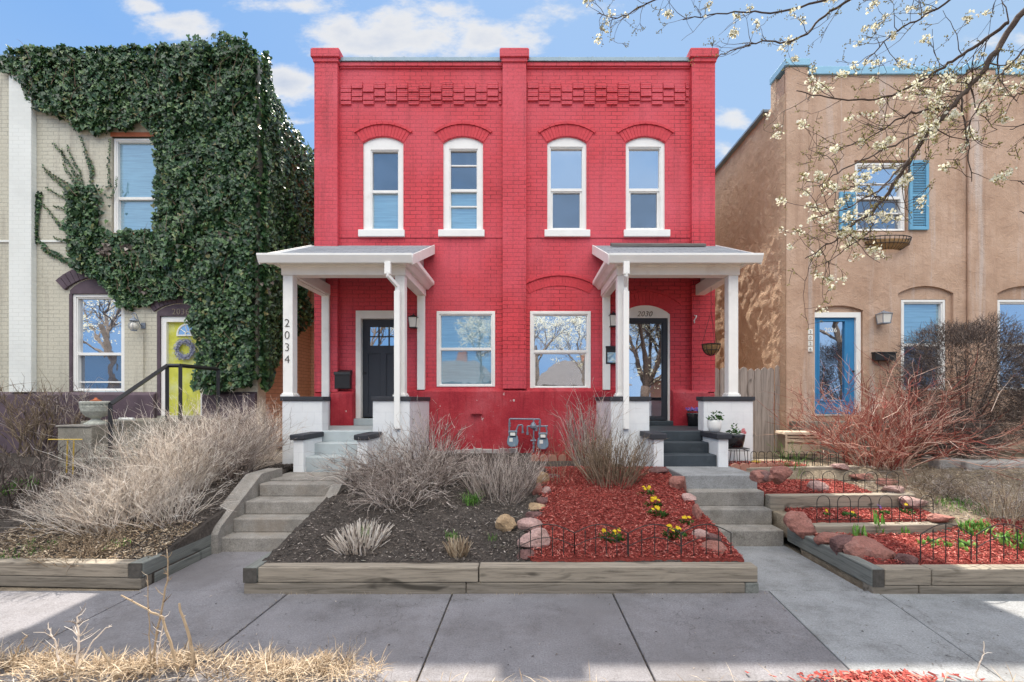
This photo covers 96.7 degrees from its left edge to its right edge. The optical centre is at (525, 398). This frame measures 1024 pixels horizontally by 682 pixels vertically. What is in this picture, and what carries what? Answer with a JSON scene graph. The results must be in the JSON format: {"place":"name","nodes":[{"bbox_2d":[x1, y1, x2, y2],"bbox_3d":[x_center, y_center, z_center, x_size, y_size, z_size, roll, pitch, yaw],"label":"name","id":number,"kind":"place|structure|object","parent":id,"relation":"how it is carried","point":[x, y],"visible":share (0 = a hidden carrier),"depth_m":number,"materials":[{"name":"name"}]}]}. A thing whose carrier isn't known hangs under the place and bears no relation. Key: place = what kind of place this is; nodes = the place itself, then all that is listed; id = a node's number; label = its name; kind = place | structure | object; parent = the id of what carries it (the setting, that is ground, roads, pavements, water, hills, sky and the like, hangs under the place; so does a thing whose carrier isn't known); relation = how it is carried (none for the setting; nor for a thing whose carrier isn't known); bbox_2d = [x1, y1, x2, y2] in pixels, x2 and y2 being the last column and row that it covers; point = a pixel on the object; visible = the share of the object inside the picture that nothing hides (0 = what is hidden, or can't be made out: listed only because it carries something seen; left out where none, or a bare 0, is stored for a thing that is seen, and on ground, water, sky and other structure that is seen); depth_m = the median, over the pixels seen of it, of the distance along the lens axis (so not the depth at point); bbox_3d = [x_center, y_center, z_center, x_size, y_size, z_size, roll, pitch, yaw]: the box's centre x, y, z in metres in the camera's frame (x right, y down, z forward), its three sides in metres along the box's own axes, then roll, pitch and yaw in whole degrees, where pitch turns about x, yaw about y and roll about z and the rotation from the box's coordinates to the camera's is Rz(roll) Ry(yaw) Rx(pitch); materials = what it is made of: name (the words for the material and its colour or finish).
{"place":"outdoors","nodes":[
{"label":"outdoors","id":0,"kind":"place"},
{"bbox_2d":[0,467,287,584],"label":"garden soil","id":1,"kind":"structure","parent":0,"point":[203,529],"depth_m":5.32,"materials":[{"name":"soil"}]},
{"bbox_2d":[0,433,120,514],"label":"bare shrub","id":2,"kind":"object","parent":1,"relation":"on","point":[39,476],"visible":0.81,"depth_m":6.03,"materials":[{"name":"plant"}]},
{"bbox_2d":[4,465,155,529],"bbox_3d":[-5.235,1.123,5.373,1.131,0.740,1.592,0,0,42],"label":"dry shrub","id":3,"kind":"object","parent":1,"relation":"on","point":[41,503],"visible":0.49,"depth_m":5.21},
{"bbox_2d":[26,523,139,574],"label":"dry grass clump","id":4,"kind":"object","parent":1,"relation":"on","point":[60,546],"visible":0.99,"depth_m":4.64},
{"bbox_2d":[0,455,193,540],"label":"dry shrub","id":5,"kind":"object","parent":1,"relation":"on","point":[89,512],"visible":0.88,"depth_m":5.10,"materials":[{"name":"plant"}]},
{"bbox_2d":[0,520,202,558],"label":"leaf litter","id":6,"kind":"object","parent":1,"relation":"on","point":[31,538],"visible":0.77,"depth_m":4.89,"materials":[{"name":"plant"}]},
{"bbox_2d":[47,440,232,517],"bbox_3d":[-4.772,0.972,5.801,1.580,0.919,1.861,0,0,42],"label":"dry shrub","id":7,"kind":"object","parent":1,"relation":"on","point":[136,476],"visible":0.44,"depth_m":5.57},
{"bbox_2d":[81,468,236,530],"bbox_3d":[-4.137,1.145,5.357,1.398,0.695,1.374,0,0,-17],"label":"dry shrub","id":8,"kind":"object","parent":1,"relation":"on","point":[165,512],"visible":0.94,"depth_m":5.32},
{"bbox_2d":[31,388,289,501],"bbox_3d":[-4.654,0.573,6.251,2.284,1.561,2.796,0,0,-10],"label":"dry shrub","id":9,"kind":"object","parent":1,"relation":"on","point":[170,448],"visible":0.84,"depth_m":5.95,"materials":[{"name":"plant"}]},
{"bbox_2d":[139,391,308,481],"bbox_3d":[-4.368,0.525,6.750,2.156,1.366,2.555,0,0,0],"label":"dry shrub","id":10,"kind":"object","parent":1,"relation":"on","point":[251,462],"visible":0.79,"depth_m":6.68,"materials":[{"name":"plant"}]},
{"bbox_2d":[0,462,550,561],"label":"mulch","id":11,"kind":"object","parent":1,"relation":"on","point":[316,552],"visible":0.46,"depth_m":5.20,"materials":[{"name":"wood"}]},
{"bbox_2d":[0,452,292,470],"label":"garden soil","id":12,"kind":"structure","parent":0,"point":[277,462],"depth_m":7.91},
{"bbox_2d":[0,373,122,455],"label":"bare shrub","id":13,"kind":"object","parent":12,"relation":"on","point":[63,409],"visible":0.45,"depth_m":8.66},
{"bbox_2d":[0,367,134,457],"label":"bare shrub","id":14,"kind":"object","parent":12,"relation":"on","point":[31,427],"visible":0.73,"depth_m":8.52,"materials":[{"name":"plant"}]},
{"bbox_2d":[55,418,229,475],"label":"entrance steps","id":15,"kind":"structure","parent":12,"relation":"on","point":[85,433],"depth_m":7.34,"materials":[{"name":"concrete"}]},
{"bbox_2d":[79,401,109,424],"bbox_3d":[-7.122,0.228,7.552,0.410,0.385,0.410,0,0,0],"label":"garden urn","id":16,"kind":"object","parent":15,"relation":"on","point":[95,411],"visible":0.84,"depth_m":7.43,"materials":[{"name":"stone"}]},
{"bbox_2d":[108,364,219,456],"bbox_3d":[-6.085,0.128,7.827,0.302,1.484,2.122,0,0,0],"label":"handrail","id":17,"kind":"object","parent":15,"relation":"on","point":[165,367],"visible":0.87,"depth_m":7.86,"materials":[{"name":"black metal"}]},
{"bbox_2d":[189,387,283,461],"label":"dry shrub","id":18,"kind":"object","parent":12,"relation":"on","point":[259,422],"visible":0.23,"depth_m":8.01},
{"bbox_2d":[139,552,269,590],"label":"front walk","id":19,"kind":"structure","parent":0,"point":[221,571],"depth_m":4.70,"materials":[{"name":"concrete"}]},
{"bbox_2d":[270,472,342,480],"bbox_3d":[-3.050,1.245,6.676,1.140,0.250,0.648,0,0,0],"label":"path landing","id":20,"kind":"object","parent":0,"point":[292,476],"visible":0.17,"depth_m":6.58,"materials":[{"name":"concrete"}]},
{"bbox_2d":[0,470,801,681],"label":"ground","id":21,"kind":"structure","parent":0,"point":[793,547],"depth_m":4.42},
{"bbox_2d":[0,574,151,588],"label":"landscape timber","id":22,"kind":"object","parent":21,"relation":"on","point":[73,582],"visible":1,"depth_m":4.43,"materials":[{"name":"wood"}]},
{"bbox_2d":[0,557,137,576],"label":"landscape timber","id":23,"kind":"object","parent":22,"relation":"on","point":[90,567],"visible":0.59,"depth_m":4.44,"materials":[{"name":"wood"}]},
{"bbox_2d":[154,546,210,581],"bbox_3d":[-3.763,1.786,4.980,0.135,0.107,0.880,0,0,0],"label":"landscape timber","id":24,"kind":"object","parent":21,"relation":"on","point":[186,562],"visible":0.5,"depth_m":4.92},
{"bbox_2d":[131,535,210,576],"bbox_3d":[-3.768,1.657,4.902,0.135,0.145,0.996,0,0,0],"label":"landscape timber","id":25,"kind":"object","parent":24,"relation":"on","point":[151,564],"visible":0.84,"depth_m":4.70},
{"bbox_2d":[211,468,353,553],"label":"garden steps","id":26,"kind":"structure","parent":21,"relation":"on","point":[263,513],"depth_m":5.84,"materials":[{"name":"concrete"}]},
{"bbox_2d":[917,585,1023,593],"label":"landscape timber","id":27,"kind":"object","parent":21,"relation":"on","point":[970,589],"visible":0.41,"depth_m":4.26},
{"bbox_2d":[921,564,1023,584],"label":"landscape timber","id":28,"kind":"object","parent":27,"relation":"on","point":[977,574],"visible":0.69,"depth_m":4.26,"materials":[{"name":"wood"}]},
{"bbox_2d":[0,591,850,681],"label":"sidewalk","id":29,"kind":"structure","parent":0,"point":[592,632],"depth_m":3.53,"materials":[{"name":"concrete"}]},
{"bbox_2d":[244,582,466,595],"bbox_3d":[-1.593,1.780,4.319,2.075,0.120,0.135,0,0,0],"label":"landscape timber","id":30,"kind":"object","parent":29,"relation":"on","point":[451,588],"visible":0.56,"depth_m":4.25,"materials":[{"name":"wood"}]},
{"bbox_2d":[258,563,478,581],"bbox_3d":[-1.470,1.646,4.322,2.060,0.142,0.135,0,0,0],"label":"landscape timber","id":31,"kind":"object","parent":30,"relation":"on","point":[368,572],"visible":0.95,"depth_m":4.25,"materials":[{"name":"wood"}]},
{"bbox_2d":[466,580,744,594],"bbox_3d":[0.755,1.780,4.324,2.610,0.119,0.135,0,0,0],"label":"landscape timber","id":32,"kind":"object","parent":29,"relation":"on","point":[478,587],"visible":0.67,"depth_m":4.26,"materials":[{"name":"wood"}]},
{"bbox_2d":[479,562,757,581],"bbox_3d":[0.875,1.645,4.327,2.610,0.147,0.135,0,0,0],"label":"landscape timber","id":33,"kind":"object","parent":32,"relation":"on","point":[618,571],"visible":1,"depth_m":4.26,"materials":[{"name":"wood"}]},
{"bbox_2d":[262,467,737,566],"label":"garden soil","id":34,"kind":"structure","parent":0,"point":[379,557],"depth_m":5.05,"materials":[{"name":"soil"}]},
{"bbox_2d":[324,518,393,555],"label":"cut grass clump","id":35,"kind":"object","parent":34,"relation":"on","point":[353,544],"visible":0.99,"depth_m":4.70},
{"bbox_2d":[298,427,445,497],"bbox_3d":[-2.040,0.882,6.283,1.948,0.981,1.882,0,0,0],"label":"dead shrub","id":36,"kind":"object","parent":34,"relation":"on","point":[356,480],"visible":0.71,"depth_m":6.16,"materials":[{"name":"plant"}]},
{"bbox_2d":[333,461,453,527],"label":"dead shrub","id":37,"kind":"object","parent":34,"relation":"on","point":[382,492],"visible":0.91,"depth_m":5.55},
{"bbox_2d":[333,426,485,502],"bbox_3d":[-1.508,0.799,6.365,2.250,0.928,2.186,0,0,0],"label":"dead shrub","id":38,"kind":"object","parent":34,"relation":"on","point":[444,474],"visible":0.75,"depth_m":6.20,"materials":[{"name":"plant"}]},
{"bbox_2d":[376,396,473,475],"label":"dead shrub","id":39,"kind":"object","parent":34,"relation":"on","point":[429,442],"visible":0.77,"depth_m":6.62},
{"bbox_2d":[443,535,472,559],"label":"cut grass clump","id":40,"kind":"object","parent":34,"relation":"on","point":[460,550],"visible":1,"depth_m":4.52,"materials":[{"name":"plant"}]},
{"bbox_2d":[445,441,554,503],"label":"dry grass clump","id":41,"kind":"object","parent":34,"relation":"on","point":[499,477],"visible":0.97,"depth_m":6.00,"materials":[{"name":"plant"}]},
{"bbox_2d":[517,527,550,549],"bbox_3d":[0.078,1.442,4.706,0.314,0.240,0.228,0,0,-26],"label":"rock","id":42,"kind":"object","parent":34,"relation":"on","point":[535,534],"visible":0.81,"depth_m":4.64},
{"bbox_2d":[527,465,743,561],"bbox_3d":[1.065,1.362,5.687,2.130,0.642,2.530,0,0,0],"label":"red mulch bed","id":43,"kind":"object","parent":34,"relation":"on","point":[630,559],"visible":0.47,"depth_m":5.04,"materials":[{"name":"wood"}]},
{"bbox_2d":[555,420,667,489],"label":"dry grass clump","id":44,"kind":"object","parent":43,"relation":"on","point":[605,460],"visible":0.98,"depth_m":6.22,"materials":[{"name":"plant"}]},
{"bbox_2d":[519,524,731,559],"bbox_3d":[0.983,1.410,4.471,2.089,0.370,0.018,0,0,0],"label":"wire fence","id":45,"kind":"object","parent":43,"relation":"on","point":[654,537],"visible":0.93,"depth_m":4.47,"materials":[{"name":"metal"}]},
{"bbox_2d":[0,681,1007,681],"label":"parkway soil","id":46,"kind":"structure","parent":0,"point":[587,681],"depth_m":2.93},
{"bbox_2d":[0,636,1022,681],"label":"dry grass mat","id":47,"kind":"object","parent":46,"relation":"on","point":[53,663],"visible":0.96,"depth_m":2.96,"materials":[{"name":"plant"}]},
{"bbox_2d":[60,603,99,679],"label":"dry stalk","id":48,"kind":"object","parent":47,"relation":"on","point":[78,634],"visible":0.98,"depth_m":2.95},
{"bbox_2d":[305,634,367,680],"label":"straw tuft","id":49,"kind":"object","parent":47,"relation":"on","point":[341,662],"visible":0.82,"depth_m":3.01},
{"bbox_2d":[583,0,1023,329],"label":"pear tree","id":50,"kind":"object","parent":46,"relation":"on","point":[907,178],"visible":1,"depth_m":3.06,"materials":[{"name":"white plant"}]},
{"bbox_2d":[745,668,984,681],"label":"red wood chips","id":51,"kind":"object","parent":46,"relation":"on","point":[878,675],"visible":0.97,"depth_m":2.94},
{"bbox_2d":[399,453,617,468],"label":"garden soil","id":52,"kind":"structure","parent":0,"point":[523,459],"depth_m":8.06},
{"bbox_2d":[531,452,592,460],"bbox_3d":[0.810,1.092,8.552,1.380,0.085,1.100,0,0,0],"label":"red mulch bed","id":53,"kind":"object","parent":52,"relation":"on","point":[569,459],"visible":0.12,"depth_m":8.58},
{"bbox_2d":[507,418,548,451],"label":"gas meters","id":54,"kind":"object","parent":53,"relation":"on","point":[512,439],"visible":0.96,"depth_m":8.84,"materials":[{"name":"grey metal"}]},
{"bbox_2d":[544,383,640,466],"bbox_3d":[0.928,0.365,7.357,1.518,1.463,1.456,0,0,-30],"label":"dry grass clump","id":55,"kind":"object","parent":52,"relation":"on","point":[584,425],"visible":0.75,"depth_m":7.28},
{"bbox_2d":[0,0,1023,391],"label":"sky","id":56,"kind":"structure","parent":0,"point":[288,29],"materials":[{"name":"blue"}]},
{"bbox_2d":[666,466,783,545],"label":"garden steps","id":57,"kind":"structure","parent":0,"point":[730,499],"depth_m":6.09,"materials":[{"name":"concrete"}]},
{"bbox_2d":[734,546,863,591],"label":"front walk","id":58,"kind":"structure","parent":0,"point":[782,568],"depth_m":4.78,"materials":[{"name":"concrete"}]},
{"bbox_2d":[753,452,914,469],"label":"garden soil","id":59,"kind":"structure","parent":0,"point":[760,456],"depth_m":8.19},
{"bbox_2d":[774,430,819,457],"bbox_3d":[4.969,0.815,8.317,0.613,0.450,0.443,0,0,8],"label":"hose box","id":60,"kind":"object","parent":59,"relation":"on","point":[787,435],"visible":0.72,"depth_m":8.13,"materials":[{"name":"beige plastic"}]},
{"bbox_2d":[756,338,1023,489],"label":"red twig shrub","id":61,"kind":"object","parent":59,"relation":"on","point":[899,439],"visible":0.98,"depth_m":7.03,"materials":[{"name":"plant"}]},
{"bbox_2d":[879,405,1017,459],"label":"hedge shrub","id":62,"kind":"object","parent":59,"relation":"on","point":[988,430],"visible":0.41,"depth_m":7.28,"materials":[{"name":"plant"}]},
{"bbox_2d":[874,311,1023,453],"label":"hedge shrub","id":63,"kind":"object","parent":59,"relation":"on","point":[963,337],"visible":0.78,"depth_m":7.73,"materials":[{"name":"plant"}]},
{"bbox_2d":[764,467,1023,589],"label":"garden soil","id":64,"kind":"structure","parent":0,"point":[777,519],"depth_m":6.25,"materials":[{"name":"soil"}]},
{"bbox_2d":[769,465,792,484],"bbox_3d":[3.240,0.972,5.775,0.281,0.253,0.253,0,0,0],"label":"rock","id":65,"kind":"object","parent":64,"relation":"on","point":[781,474],"visible":0.94,"depth_m":5.69,"materials":[{"name":"red stone"}]},
{"bbox_2d":[783,510,815,538],"bbox_3d":[3.236,1.500,5.377,0.320,0.331,0.229,0,0,0],"label":"rock","id":66,"kind":"object","parent":64,"relation":"on","point":[799,523],"visible":0.98,"depth_m":5.32,"materials":[{"name":"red stone"}]},
{"bbox_2d":[765,493,916,511],"bbox_3d":[4.209,1.377,6.080,1.970,0.225,0.130,0,0,-1],"label":"landscape timber","id":67,"kind":"object","parent":64,"relation":"on","point":[777,502],"visible":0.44,"depth_m":6.01,"materials":[{"name":"wood"}]},
{"bbox_2d":[784,507,930,522],"bbox_3d":[4.235,1.460,5.750,1.630,0.143,0.500,0,0,0],"label":"red mulch bed","id":68,"kind":"object","parent":64,"relation":"on","point":[839,521],"visible":0.3,"depth_m":5.53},
{"bbox_2d":[816,495,933,522],"bbox_3d":[4.229,1.333,5.502,1.414,0.344,0.010,0,0,0],"label":"wire fence","id":69,"kind":"object","parent":68,"relation":"on","point":[871,506],"visible":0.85,"depth_m":5.50,"materials":[{"name":"metal"}]},
{"bbox_2d":[812,522,956,534],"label":"landscape timber","id":70,"kind":"object","parent":64,"relation":"on","point":[887,527],"visible":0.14,"depth_m":5.35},
{"bbox_2d":[757,478,1023,564],"bbox_3d":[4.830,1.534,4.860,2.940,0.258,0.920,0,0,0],"label":"red mulch bed","id":71,"kind":"object","parent":64,"relation":"on","point":[925,556],"visible":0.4,"depth_m":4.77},
{"bbox_2d":[843,536,896,561],"bbox_3d":[3.503,1.548,4.651,0.467,0.263,0.333,0,0,0],"label":"rock","id":72,"kind":"object","parent":71,"relation":"on","point":[860,546],"visible":0.8,"depth_m":4.58,"materials":[{"name":"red stone"}]},
{"bbox_2d":[920,523,1023,562],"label":"wire fence","id":73,"kind":"object","parent":71,"relation":"on","point":[977,546],"visible":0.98,"depth_m":4.47,"materials":[{"name":"metal"}]},
{"bbox_2d":[956,518,994,536],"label":"bulb shoots","id":74,"kind":"object","parent":71,"relation":"on","point":[981,523],"visible":0.91,"depth_m":5.15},
{"bbox_2d":[962,468,1023,538],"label":"dry weeds","id":75,"kind":"object","parent":71,"relation":"on","point":[1006,508],"visible":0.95,"depth_m":5.30,"materials":[{"name":"plant"}]},
{"bbox_2d":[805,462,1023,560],"bbox_3d":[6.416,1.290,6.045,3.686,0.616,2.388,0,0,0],"label":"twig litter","id":76,"kind":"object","parent":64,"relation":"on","point":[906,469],"visible":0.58,"depth_m":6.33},
{"bbox_2d":[860,458,991,500],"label":"dry weeds","id":77,"kind":"object","parent":64,"relation":"on","point":[925,479],"visible":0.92,"depth_m":6.11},
{"bbox_2d":[922,472,1023,518],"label":"dry weeds","id":78,"kind":"object","parent":64,"relation":"on","point":[983,495],"visible":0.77,"depth_m":5.87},
{"bbox_3d":[7.182,1.298,6.895,1.042,0.193,0.350,0,0,0],"label":"retaining block","id":79,"kind":"object","parent":64,"relation":"on","visible":0},
{"bbox_2d":[961,459,1023,470],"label":"retaining block","id":80,"kind":"structure","parent":79,"relation":"on","point":[971,467],"depth_m":6.90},
{"bbox_2d":[769,591,1023,681],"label":"sidewalk","id":81,"kind":"structure","parent":0,"point":[901,631],"depth_m":3.58,"materials":[{"name":"concrete"}]},
{"bbox_2d":[863,582,917,594],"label":"landscape timber","id":82,"kind":"object","parent":81,"relation":"on","point":[899,589],"visible":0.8,"depth_m":4.25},
{"bbox_2d":[787,528,883,585],"bbox_3d":[3.303,1.673,4.949,0.115,0.175,1.383,0,0,0],"label":"landscape timber","id":83,"kind":"object","parent":82,"relation":"on","point":[859,568],"visible":0.85,"depth_m":4.70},
{"bbox_2d":[876,564,930,584],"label":"landscape timber","id":84,"kind":"object","parent":82,"relation":"on","point":[906,574],"visible":0.83,"depth_m":4.25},
{"bbox_2d":[844,446,1023,467],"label":"raised terrace","id":85,"kind":"structure","parent":0,"point":[1020,455],"depth_m":7.94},
{"label":"yard ground","id":86,"kind":"structure","parent":0,"visible":0},
{"bbox_2d":[0,55,314,452],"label":"brick house","id":87,"kind":"structure","parent":86,"relation":"on","point":[58,318],"depth_m":9.30,"materials":[{"name":"beige brick"}]},
{"bbox_2d":[73,294,124,390],"bbox_3d":[-8.732,-1.151,9.382,1.054,1.985,0.120,0,0,0],"label":"window","id":88,"kind":"structure","parent":87,"relation":"in","point":[98,326],"depth_m":9.39,"materials":[{"name":"glass"}]},
{"bbox_2d":[114,139,161,232],"bbox_3d":[-7.936,-4.366,9.392,0.996,1.950,0.120,0,0,0],"label":"window","id":89,"kind":"structure","parent":87,"relation":"in","point":[134,168],"depth_m":9.40,"materials":[{"name":"glass"}]},
{"bbox_2d":[0,30,313,394],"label":"ivy","id":90,"kind":"object","parent":87,"relation":"attached to","point":[197,106],"visible":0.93,"depth_m":9.15,"materials":[{"name":"green plant"}]},
{"bbox_2d":[169,322,199,414],"bbox_3d":[-7.000,-0.624,9.389,0.706,1.923,0.065,0,0,0],"label":"door","id":91,"kind":"structure","parent":87,"relation":"in","point":[176,329],"depth_m":9.38,"materials":[{"name":"yellow paint"}]},
{"bbox_2d":[310,48,718,467],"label":"brick house","id":92,"kind":"structure","parent":86,"relation":"on","point":[513,185],"depth_m":9.30,"materials":[{"name":"red brick"}]},
{"bbox_2d":[334,370,351,388],"bbox_3d":[-3.695,-0.400,9.234,0.331,0.382,0.132,0,0,0],"label":"mailbox","id":93,"kind":"object","parent":92,"relation":"attached to","point":[342,379],"visible":0.94,"depth_m":9.18,"materials":[{"name":"black metal"}]},
{"bbox_2d":[256,245,434,471],"bbox_3d":[-3.110,-0.994,8.120,2.536,4.307,2.356,0,0,0],"label":"front porch","id":94,"kind":"object","parent":92,"relation":"attached to","point":[311,268],"visible":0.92,"depth_m":7.65,"materials":[{"name":"white paint"}]},
{"bbox_2d":[363,319,393,416],"bbox_3d":[-2.942,-0.640,9.407,0.837,2.023,0.090,0,0,0],"label":"door","id":95,"kind":"structure","parent":92,"relation":"in","point":[378,334],"depth_m":9.42,"materials":[{"name":"grey paint"}]},
{"bbox_2d":[358,138,404,236],"bbox_3d":[-2.924,-4.333,9.347,0.942,2.062,0.210,0,0,0],"label":"window","id":96,"kind":"structure","parent":92,"relation":"in","point":[382,157],"depth_m":9.36,"materials":[{"name":"white paint"}]},
{"bbox_2d":[438,138,484,236],"bbox_3d":[-1.296,-4.333,9.347,0.942,2.062,0.210,0,0,0],"label":"window","id":97,"kind":"structure","parent":92,"relation":"in","point":[462,157],"depth_m":9.36,"materials":[{"name":"white paint"}]},
{"bbox_2d":[437,311,494,386],"bbox_3d":[-1.209,-1.023,9.347,1.194,1.543,0.120,0,0,0],"label":"window","id":98,"kind":"structure","parent":92,"relation":"in","point":[465,339],"depth_m":9.36,"materials":[{"name":"glass"}]},
{"bbox_2d":[530,311,590,387],"bbox_3d":[0.721,-0.994,9.347,1.241,1.601,0.120,0,0,0],"label":"window","id":99,"kind":"structure","parent":92,"relation":"in","point":[560,341],"depth_m":9.36,"materials":[{"name":"glass"}]},
{"bbox_2d":[544,138,589,236],"bbox_3d":[0.860,-4.333,9.347,0.930,2.062,0.210,0,0,0],"label":"window","id":100,"kind":"structure","parent":92,"relation":"in","point":[566,157],"depth_m":9.40,"materials":[{"name":"glass"}]},
{"bbox_2d":[624,138,669,236],"bbox_3d":[2.482,-4.333,9.347,0.942,2.062,0.210,0,0,0],"label":"window","id":101,"kind":"structure","parent":92,"relation":"in","point":[645,157],"depth_m":9.40,"materials":[{"name":"glass"}]},
{"bbox_2d":[629,318,667,419],"bbox_3d":[2.456,-0.616,9.357,0.936,2.093,0.050,0,0,0],"label":"storm door","id":102,"kind":"structure","parent":92,"relation":"in","point":[648,337],"depth_m":9.36,"materials":[{"name":"grey paint"}]},
{"bbox_2d":[592,245,763,466],"bbox_3d":[2.627,-0.994,8.130,2.521,4.307,2.336,0,0,0],"label":"front porch","id":103,"kind":"object","parent":92,"relation":"attached to","point":[712,268],"visible":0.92,"depth_m":7.64,"materials":[{"name":"white paint"}]},
{"bbox_2d":[610,243,705,246],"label":"roof","id":104,"kind":"structure","parent":103,"relation":"on","point":[666,244],"depth_m":8.89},
{"bbox_2d":[714,365,779,452],"bbox_3d":[4.570,0.247,9.444,1.400,1.906,0.096,0,0,0],"label":"wooden fence","id":105,"kind":"object","parent":86,"relation":"on","point":[760,381],"visible":0.49,"depth_m":9.40,"materials":[{"name":"wood"}]},
{"bbox_2d":[715,58,1023,454],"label":"stucco house","id":106,"kind":"structure","parent":86,"relation":"on","point":[960,257],"depth_m":9.30,"materials":[{"name":"brown concrete"}]},
{"bbox_2d":[815,318,854,413],"bbox_3d":[6.366,-0.679,9.392,0.843,1.985,0.080,0,0,0],"label":"door","id":107,"kind":"structure","parent":106,"relation":"in","point":[838,332],"depth_m":9.41,"materials":[{"name":"blue paint"}]},
{"bbox_2d":[854,163,903,231],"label":"window","id":108,"kind":"structure","parent":106,"relation":"in","point":[880,177],"depth_m":9.40,"materials":[{"name":"glass"}]},
{"bbox_2d":[862,235,911,249],"bbox_3d":[7.372,-3.148,9.181,0.987,0.259,0.240,0,0,0],"label":"window box","id":109,"kind":"object","parent":106,"relation":"attached to","point":[899,243],"depth_m":9.14,"materials":[{"name":"wicker"}]},
{"bbox_2d":[901,300,944,389],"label":"window","id":110,"kind":"structure","parent":106,"relation":"in","point":[913,312],"depth_m":9.43,"materials":[{"name":"glass"}]},
{"bbox_2d":[997,300,1023,389],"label":"window","id":111,"kind":"structure","parent":106,"relation":"in","point":[1012,307],"depth_m":9.43,"materials":[{"name":"glass"}]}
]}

